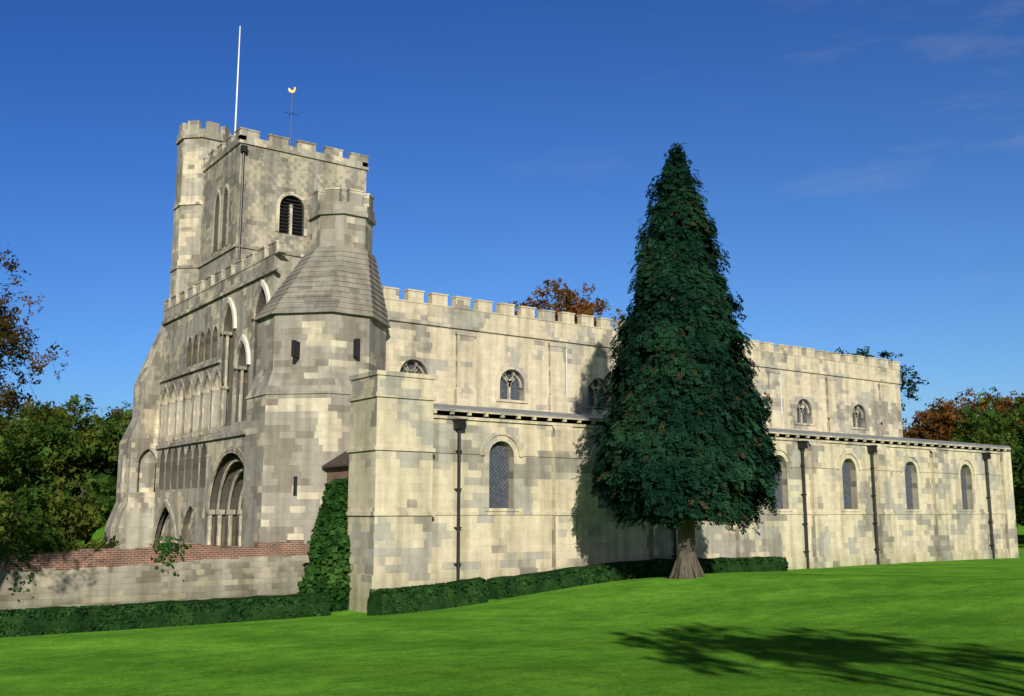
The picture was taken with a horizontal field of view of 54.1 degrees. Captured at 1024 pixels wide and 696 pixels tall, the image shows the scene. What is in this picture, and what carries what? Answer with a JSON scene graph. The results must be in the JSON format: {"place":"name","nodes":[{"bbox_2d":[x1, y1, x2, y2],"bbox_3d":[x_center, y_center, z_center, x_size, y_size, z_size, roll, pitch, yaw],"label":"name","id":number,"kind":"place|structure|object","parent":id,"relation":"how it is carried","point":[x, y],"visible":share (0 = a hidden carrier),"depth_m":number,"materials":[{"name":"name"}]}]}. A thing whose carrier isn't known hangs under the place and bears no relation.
{"place":"outdoors","nodes":[
{"label":"outdoors","id":0,"kind":"place"},
{"bbox_2d":[0,540,316,609],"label":"boundary wall","id":1,"kind":"structure","parent":0,"point":[241,576],"depth_m":35.01,"materials":[{"name":"beige stone"}]},
{"bbox_2d":[0,536,190,602],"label":"ivy plants","id":2,"kind":"object","parent":1,"relation":"attached to","point":[165,551],"visible":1,"depth_m":32.89,"materials":[{"name":"green plant"}]},
{"bbox_2d":[0,521,1023,695],"bbox_3d":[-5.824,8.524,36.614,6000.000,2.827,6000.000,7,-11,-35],"label":"lawn","id":3,"kind":"structure","parent":0,"point":[944,628],"depth_m":21.51,"materials":[{"name":"green plant"}]},
{"bbox_2d":[0,435,17,509],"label":"tree","id":4,"kind":"object","parent":3,"relation":"on","point":[5,479],"visible":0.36,"depth_m":50.88,"materials":[{"name":"green plant"}]},
{"bbox_2d":[0,401,33,453],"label":"tree","id":5,"kind":"object","parent":3,"relation":"on","point":[13,439],"visible":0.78,"depth_m":57.77,"materials":[{"name":"green plant"}]},
{"bbox_2d":[1,468,60,517],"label":"tree","id":6,"kind":"object","parent":3,"relation":"on","point":[13,486],"visible":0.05,"depth_m":54.02,"materials":[{"name":"green plant"}]},
{"bbox_2d":[0,459,64,491],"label":"tree","id":7,"kind":"object","parent":3,"relation":"on","point":[23,468],"visible":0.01,"depth_m":70.16,"materials":[{"name":"green plant"}]},
{"bbox_2d":[0,489,67,561],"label":"tree foliage","id":8,"kind":"object","parent":3,"relation":"on","point":[34,537],"depth_m":43.46,"materials":[{"name":"green plant"}]},
{"bbox_2d":[0,248,70,476],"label":"tree","id":9,"kind":"object","parent":3,"relation":"on","point":[9,334],"depth_m":27.29,"materials":[{"name":"green plant"}]},
{"bbox_2d":[3,400,116,515],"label":"tree","id":10,"kind":"object","parent":3,"relation":"on","point":[66,412],"depth_m":72.36,"materials":[{"name":"green plant"}]},
{"bbox_2d":[0,470,120,556],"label":"bush","id":11,"kind":"object","parent":3,"relation":"on","point":[34,503],"depth_m":50.65,"materials":[{"name":"green plant"}]},
{"bbox_2d":[0,394,132,547],"bbox_3d":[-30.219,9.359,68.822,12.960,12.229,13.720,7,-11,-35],"label":"tree","id":12,"kind":"object","parent":3,"relation":"on","point":[65,447],"depth_m":66.76,"materials":[{"name":"green plant"}]},
{"bbox_2d":[62,423,116,542],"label":"tree","id":13,"kind":"object","parent":3,"relation":"on","point":[83,538],"visible":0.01,"depth_m":76.46,"materials":[{"name":"green plant"}]},
{"bbox_2d":[104,325,162,549],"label":"buttress","id":14,"kind":"structure","parent":3,"relation":"on","point":[129,525],"depth_m":57.36,"materials":[{"name":"stone"}]},
{"bbox_2d":[116,441,157,501],"bbox_3d":[-21.416,7.199,58.013,2.050,3.400,2.550,7,-11,-35],"label":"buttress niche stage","id":15,"kind":"object","parent":14,"relation":"attached to","point":[137,462],"visible":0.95,"depth_m":57.10,"materials":[{"name":"stone"}]},
{"bbox_2d":[0,592,330,637],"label":"hedge","id":16,"kind":"object","parent":3,"relation":"on","point":[40,624],"depth_m":32.25,"materials":[{"name":"green plant"}]},
{"bbox_2d":[159,393,201,547],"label":"blind arch recesses","id":17,"kind":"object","parent":3,"relation":"on","point":[168,531],"depth_m":54.18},
{"bbox_2d":[286,93,295,145],"bbox_3d":[-13.658,-13.236,61.935,0.656,5.400,0.658,-2,-9,9],"label":"weather vane staff","id":18,"kind":"object","parent":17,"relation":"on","point":[291,120],"visible":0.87,"depth_m":62.05,"materials":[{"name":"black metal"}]},
{"bbox_2d":[153,254,300,547],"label":"front wall","id":19,"kind":"structure","parent":3,"relation":"on","point":[194,338],"depth_m":51.50,"materials":[{"name":"stone"}]},
{"bbox_2d":[151,240,286,547],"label":"trim","id":20,"kind":"structure","parent":19,"relation":"attached to","point":[276,247],"depth_m":49.88,"materials":[{"name":"stone"}]},
{"bbox_2d":[228,280,270,364],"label":"arch reveals","id":21,"kind":"object","parent":20,"relation":"attached to","point":[234,317],"visible":0.91,"depth_m":47.24,"materials":[{"name":"stone"}]},
{"bbox_2d":[219,280,261,368],"bbox_3d":[-13.132,-0.936,48.315,0.140,3.822,5.300,7,-11,-35],"label":"arch","id":22,"kind":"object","parent":21,"relation":"attached to","point":[253,314],"visible":1,"depth_m":48.15,"materials":[{"name":"stone"}]},
{"bbox_2d":[198,143,366,281],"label":"tower wall","id":23,"kind":"structure","parent":19,"relation":"on","point":[271,177],"depth_m":56.79,"materials":[{"name":"beige stone"}]},
{"bbox_2d":[169,120,230,298],"bbox_3d":[-19.083,-4.545,60.859,3.104,18.300,3.104,7,-11,-35],"label":"stair turret","id":24,"kind":"object","parent":23,"relation":"attached to","point":[196,144],"visible":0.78,"depth_m":60.28,"materials":[{"name":"beige stone"}]},
{"bbox_2d":[234,26,240,134],"bbox_3d":[-17.100,-15.409,62.276,0.129,9.800,0.129,-6,-11,31],"label":"flag pole","id":25,"kind":"object","parent":23,"relation":"on","point":[237,84],"visible":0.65,"depth_m":62.37,"materials":[{"name":"white metal"}]},
{"bbox_2d":[238,145,247,259],"bbox_3d":[-14.836,-7.220,54.894,0.300,8.050,0.280,7,-11,-35],"label":"drainpipe","id":26,"kind":"object","parent":23,"relation":"attached to","point":[244,149],"visible":0.78,"depth_m":55.09,"materials":[{"name":"black metal"}]},
{"bbox_2d":[198,127,368,267],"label":"tower stone trim","id":27,"kind":"structure","parent":23,"relation":"attached to","point":[280,144],"depth_m":57.20,"materials":[{"name":"beige stone"}]},
{"bbox_2d":[278,198,302,236],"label":"belfry louvres","id":28,"kind":"object","parent":23,"relation":"attached to","point":[285,203],"visible":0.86,"depth_m":57.12,"materials":[{"name":"black wood"}]},
{"bbox_2d":[241,312,385,547],"bbox_3d":[-8.568,5.425,44.548,6.280,13.350,6.300,7,-11,-35],"label":"octagonal turret","id":29,"kind":"object","parent":3,"relation":"on","point":[298,418],"visible":0.48,"depth_m":42.32,"materials":[{"name":"beige stone"}]},
{"bbox_2d":[254,246,390,328],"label":"turret roof","id":30,"kind":"structure","parent":29,"relation":"on","point":[338,279],"depth_m":44.03,"materials":[{"name":"grey stone"}]},
{"bbox_2d":[308,187,375,252],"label":"turret parapet","id":31,"kind":"structure","parent":30,"relation":"on","point":[334,219],"depth_m":45.24,"materials":[{"name":"beige stone"}]},
{"bbox_2d":[291,338,359,495],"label":"slit windows","id":32,"kind":"structure","parent":29,"relation":"attached to","point":[295,348],"depth_m":42.55,"materials":[{"name":"black"}]},
{"bbox_2d":[297,477,351,611],"bbox_3d":[-7.376,7.825,38.852,2.408,5.625,4.042,7,-11,-35],"label":"ivy bush","id":33,"kind":"object","parent":3,"relation":"on","point":[327,570],"visible":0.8,"depth_m":38.04,"materials":[{"name":"green plant"}]},
{"bbox_2d":[327,466,348,483],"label":"brick lean to walls","id":34,"kind":"structure","parent":3,"relation":"on","point":[337,472],"depth_m":40.71,"materials":[{"name":"red brick"}]},
{"bbox_2d":[322,451,348,467],"bbox_3d":[-6.057,4.135,40.910,2.250,1.480,3.000,7,-11,-35],"label":"brick lean to roof","id":35,"kind":"object","parent":34,"relation":"on","point":[341,460],"visible":0.25,"depth_m":40.84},
{"bbox_2d":[346,370,435,612],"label":"corner buttress","id":36,"kind":"structure","parent":3,"relation":"on","point":[390,513],"depth_m":37.85,"materials":[{"name":"stone"}]},
{"bbox_2d":[367,577,489,615],"bbox_3d":[-2.933,9.053,35.933,4.731,1.470,1.446,7,-11,-35],"label":"hedge","id":37,"kind":"object","parent":3,"relation":"on","point":[376,599],"depth_m":35.41,"materials":[{"name":"green plant"}]},
{"bbox_2d":[385,320,903,444],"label":"clerestory wall","id":38,"kind":"structure","parent":3,"relation":"on","point":[434,347],"depth_m":52.36,"materials":[{"name":"beige stone"}]},
{"bbox_2d":[400,361,860,427],"bbox_3d":[9.115,3.003,58.072,36.380,1.700,0.040,7,-11,-35],"label":"clerestory glass","id":39,"kind":"object","parent":38,"relation":"attached to","point":[503,387],"visible":0.23,"depth_m":51.73,"materials":[{"name":"grey glass"}]},
{"bbox_2d":[400,360,862,426],"bbox_3d":[9.214,2.957,57.940,36.280,1.648,0.140,7,-11,-35],"label":"clerestory tracery","id":40,"kind":"object","parent":38,"relation":"attached to","point":[516,377],"visible":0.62,"depth_m":51.66,"materials":[{"name":"beige stone"}]},
{"bbox_2d":[382,286,901,441],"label":"battlement and trim","id":41,"kind":"structure","parent":38,"relation":"attached to","point":[435,310],"depth_m":52.98,"materials":[{"name":"beige stone"}]},
{"bbox_2d":[565,343,782,414],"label":"drainpipes","id":42,"kind":"object","parent":38,"relation":"attached to","point":[567,392],"visible":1,"depth_m":53.33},
{"bbox_2d":[587,142,782,579],"bbox_3d":[6.697,0.355,39.361,7.744,17.695,7.809,7,-11,-35],"label":"conifer","id":43,"kind":"object","parent":3,"relation":"on","point":[661,482],"depth_m":37.20,"materials":[{"name":"green plant"}]},
{"bbox_2d":[431,418,1006,571],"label":"aisle wall","id":44,"kind":"structure","parent":3,"relation":"on","point":[492,542],"depth_m":44.48,"materials":[{"name":"beige stone"}]},
{"bbox_2d":[433,403,1010,451],"bbox_3d":[12.208,4.451,54.908,43.600,1.380,7.465,7,-11,-35],"label":"aisle roof","id":45,"kind":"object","parent":44,"relation":"on","point":[509,411],"visible":0.62,"depth_m":54.01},
{"bbox_2d":[433,408,1010,449],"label":"cornice","id":46,"kind":"structure","parent":44,"relation":"attached to","point":[769,432],"depth_m":50.95,"materials":[{"name":"beige stone"}]},
{"bbox_2d":[452,418,994,579],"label":"downpipes","id":47,"kind":"object","parent":44,"relation":"attached to","point":[459,424],"visible":0.76,"depth_m":51.75,"materials":[{"name":"black metal"}]},
{"bbox_2d":[431,410,1018,582],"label":"aisle stone trim","id":48,"kind":"structure","parent":44,"relation":"attached to","point":[563,512],"depth_m":52.22,"materials":[{"name":"beige stone"}]},
{"bbox_2d":[489,442,967,508],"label":"aisle windows","id":49,"kind":"structure","parent":44,"relation":"attached to","point":[498,476],"depth_m":41.79,"materials":[{"name":"grey glass"}]},
{"bbox_2d":[902,388,1023,446],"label":"orange tree","id":50,"kind":"object","parent":3,"relation":"on","point":[944,417],"depth_m":89.77,"materials":[{"name":"plant"}]},
{"bbox_2d":[948,387,1023,523],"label":"green tree","id":51,"kind":"object","parent":3,"relation":"on","point":[1015,438],"depth_m":77.28,"materials":[{"name":"green plant"}]},
{"bbox_2d":[966,440,1023,492],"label":"green tree","id":52,"kind":"object","parent":3,"relation":"on","point":[1012,464],"visible":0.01,"depth_m":82.70,"materials":[{"name":"green plant"}]},
{"bbox_2d":[1016,497,1023,527],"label":"tree","id":53,"kind":"object","parent":3,"relation":"on","point":[1019,522],"depth_m":115.66,"materials":[{"name":"green plant"}]},
{"bbox_2d":[0,0,1023,434],"label":"sky","id":54,"kind":"structure","parent":0,"point":[859,164],"materials":[{"name":"blue"}]},
{"bbox_2d":[508,278,625,327],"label":"tree","id":55,"kind":"object","parent":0,"point":[585,307],"depth_m":80.55,"materials":[{"name":"plant"}]},
{"bbox_2d":[487,556,788,599],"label":"hedge wall","id":56,"kind":"structure","parent":0,"point":[495,590],"depth_m":41.33,"materials":[{"name":"green plant"}]},
{"bbox_2d":[814,346,929,410],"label":"cedar tree","id":57,"kind":"object","parent":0,"point":[912,388],"depth_m":94.24,"materials":[{"name":"green plant"}]}
]}

